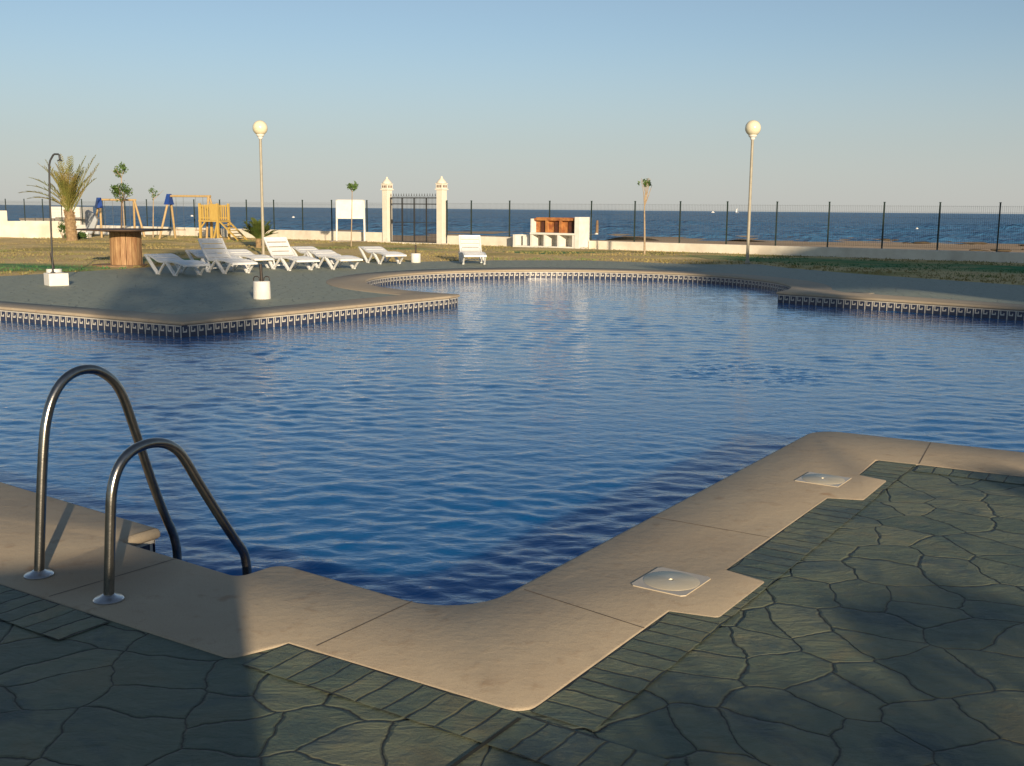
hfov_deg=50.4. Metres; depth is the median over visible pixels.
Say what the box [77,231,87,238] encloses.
shrub
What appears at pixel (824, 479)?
skimmer lid
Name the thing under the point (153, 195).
young tree
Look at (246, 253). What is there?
sun lounger
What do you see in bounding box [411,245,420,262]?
parasol base
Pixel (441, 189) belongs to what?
gate pier
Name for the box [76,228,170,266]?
cable drum table
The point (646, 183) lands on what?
young tree
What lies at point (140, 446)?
pool ladder
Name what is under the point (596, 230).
beach post
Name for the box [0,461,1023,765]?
pool deck
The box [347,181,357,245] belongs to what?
young tree
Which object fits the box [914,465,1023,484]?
brick border
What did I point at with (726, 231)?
fence
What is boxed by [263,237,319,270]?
sun lounger
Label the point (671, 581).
skimmer lid
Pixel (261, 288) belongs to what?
parasol base
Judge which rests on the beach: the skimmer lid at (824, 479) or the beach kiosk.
the beach kiosk
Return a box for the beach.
[321,229,1023,251]
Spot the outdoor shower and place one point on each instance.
(52, 278)
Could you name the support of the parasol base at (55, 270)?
on the pool deck at (166, 291)
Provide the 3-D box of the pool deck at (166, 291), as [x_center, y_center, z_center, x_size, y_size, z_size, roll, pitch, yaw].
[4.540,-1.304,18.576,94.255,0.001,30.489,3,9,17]
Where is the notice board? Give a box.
[330,200,366,241]
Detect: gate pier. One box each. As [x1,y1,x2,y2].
[380,177,393,241]
[435,176,447,242]
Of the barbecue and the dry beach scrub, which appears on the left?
the barbecue
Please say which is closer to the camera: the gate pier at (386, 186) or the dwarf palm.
the dwarf palm
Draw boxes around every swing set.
[92,198,145,237]
[159,194,221,238]
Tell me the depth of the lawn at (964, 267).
36.34 m
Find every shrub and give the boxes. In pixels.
[57,218,65,238]
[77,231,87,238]
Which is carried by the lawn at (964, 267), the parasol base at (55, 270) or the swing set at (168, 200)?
the swing set at (168, 200)
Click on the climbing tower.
(211, 213)
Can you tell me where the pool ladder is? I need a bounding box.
[24,364,251,604]
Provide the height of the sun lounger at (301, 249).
0.462 m
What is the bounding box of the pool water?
[0,278,1023,604]
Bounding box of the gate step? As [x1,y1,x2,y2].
[378,241,447,244]
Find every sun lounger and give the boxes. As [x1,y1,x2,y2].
[144,253,209,275]
[185,250,238,269]
[198,238,257,273]
[227,249,277,268]
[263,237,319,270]
[291,246,339,263]
[306,250,362,269]
[358,246,406,263]
[458,235,486,263]
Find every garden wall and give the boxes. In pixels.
[0,211,65,237]
[76,224,382,241]
[447,235,512,246]
[589,241,1023,262]
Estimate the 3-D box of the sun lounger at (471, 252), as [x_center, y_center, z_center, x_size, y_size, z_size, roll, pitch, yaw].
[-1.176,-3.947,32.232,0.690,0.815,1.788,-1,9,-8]
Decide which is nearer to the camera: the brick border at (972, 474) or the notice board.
the brick border at (972, 474)
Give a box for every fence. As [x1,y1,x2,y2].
[0,199,381,231]
[446,200,1023,251]
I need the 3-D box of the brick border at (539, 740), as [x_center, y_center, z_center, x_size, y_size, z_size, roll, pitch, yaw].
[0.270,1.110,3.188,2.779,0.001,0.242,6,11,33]
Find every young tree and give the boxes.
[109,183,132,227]
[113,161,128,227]
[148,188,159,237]
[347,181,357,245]
[637,178,651,253]
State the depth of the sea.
242.17 m
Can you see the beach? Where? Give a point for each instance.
(954, 247)
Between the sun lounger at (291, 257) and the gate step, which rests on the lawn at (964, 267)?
the gate step
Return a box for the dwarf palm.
[241,217,277,247]
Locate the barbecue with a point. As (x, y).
(554, 232)
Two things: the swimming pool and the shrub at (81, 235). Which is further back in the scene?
the shrub at (81, 235)
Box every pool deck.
[0,260,1023,313]
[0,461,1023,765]
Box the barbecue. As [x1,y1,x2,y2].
[513,217,589,248]
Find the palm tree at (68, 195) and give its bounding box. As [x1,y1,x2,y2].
[19,153,98,240]
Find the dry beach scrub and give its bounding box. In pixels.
[788,236,1023,251]
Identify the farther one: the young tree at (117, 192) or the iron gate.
the iron gate
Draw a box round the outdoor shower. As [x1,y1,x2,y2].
[44,153,68,285]
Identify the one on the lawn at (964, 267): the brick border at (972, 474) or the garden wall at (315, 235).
the garden wall at (315, 235)
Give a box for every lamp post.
[252,120,267,254]
[745,120,760,263]
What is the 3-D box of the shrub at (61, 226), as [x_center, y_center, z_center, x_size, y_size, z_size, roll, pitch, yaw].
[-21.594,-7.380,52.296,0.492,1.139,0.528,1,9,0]
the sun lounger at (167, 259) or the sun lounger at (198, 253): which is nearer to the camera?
the sun lounger at (167, 259)
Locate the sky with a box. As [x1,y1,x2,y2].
[0,0,1023,213]
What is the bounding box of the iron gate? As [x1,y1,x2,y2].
[390,193,436,242]
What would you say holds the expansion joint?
on the pool deck at (884, 627)
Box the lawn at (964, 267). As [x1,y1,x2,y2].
[0,234,1023,284]
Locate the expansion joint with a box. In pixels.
[451,717,521,765]
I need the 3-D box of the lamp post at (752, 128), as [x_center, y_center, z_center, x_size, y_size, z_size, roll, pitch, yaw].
[7.303,-5.836,33.367,0.476,4.338,0.476,1,9,0]
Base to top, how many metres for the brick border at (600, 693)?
0.001 m
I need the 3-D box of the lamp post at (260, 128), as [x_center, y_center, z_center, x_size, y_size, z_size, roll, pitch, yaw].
[-8.074,-6.253,35.115,0.476,4.338,0.476,-3,10,-23]
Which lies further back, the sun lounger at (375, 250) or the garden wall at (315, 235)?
the garden wall at (315, 235)
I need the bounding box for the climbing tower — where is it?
[198,203,246,240]
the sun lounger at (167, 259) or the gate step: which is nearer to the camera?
the sun lounger at (167, 259)
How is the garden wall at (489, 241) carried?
on the lawn at (964, 267)
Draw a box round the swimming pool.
[0,268,1023,710]
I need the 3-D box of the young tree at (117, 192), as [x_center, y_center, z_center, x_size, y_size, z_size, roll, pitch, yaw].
[-12.710,-5.394,35.645,0.764,2.452,0.711,1,9,0]
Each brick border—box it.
[0,585,110,639]
[242,643,685,765]
[532,460,915,730]
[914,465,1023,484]
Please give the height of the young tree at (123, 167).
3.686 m
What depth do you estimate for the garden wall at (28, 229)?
53.14 m
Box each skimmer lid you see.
[631,567,710,596]
[795,472,850,486]
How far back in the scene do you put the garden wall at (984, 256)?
39.66 m
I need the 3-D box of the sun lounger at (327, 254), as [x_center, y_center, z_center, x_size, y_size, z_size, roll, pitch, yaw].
[-4.761,-3.300,29.093,0.690,0.462,1.948,-7,11,-37]
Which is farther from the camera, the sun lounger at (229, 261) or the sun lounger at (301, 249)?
the sun lounger at (301, 249)
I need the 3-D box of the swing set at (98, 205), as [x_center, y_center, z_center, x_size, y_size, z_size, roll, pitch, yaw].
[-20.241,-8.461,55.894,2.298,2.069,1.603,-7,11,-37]
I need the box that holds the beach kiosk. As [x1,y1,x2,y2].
[19,207,102,224]
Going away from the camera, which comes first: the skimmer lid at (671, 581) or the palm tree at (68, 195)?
the skimmer lid at (671, 581)
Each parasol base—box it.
[46,252,61,272]
[253,264,270,298]
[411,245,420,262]
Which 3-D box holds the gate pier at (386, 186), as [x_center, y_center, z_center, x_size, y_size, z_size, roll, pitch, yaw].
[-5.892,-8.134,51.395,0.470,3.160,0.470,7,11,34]
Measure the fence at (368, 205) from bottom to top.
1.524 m
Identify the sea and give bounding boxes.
[0,205,1023,244]
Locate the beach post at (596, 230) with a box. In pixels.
[595,220,598,233]
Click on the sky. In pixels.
(910, 104)
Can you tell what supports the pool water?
in the swimming pool

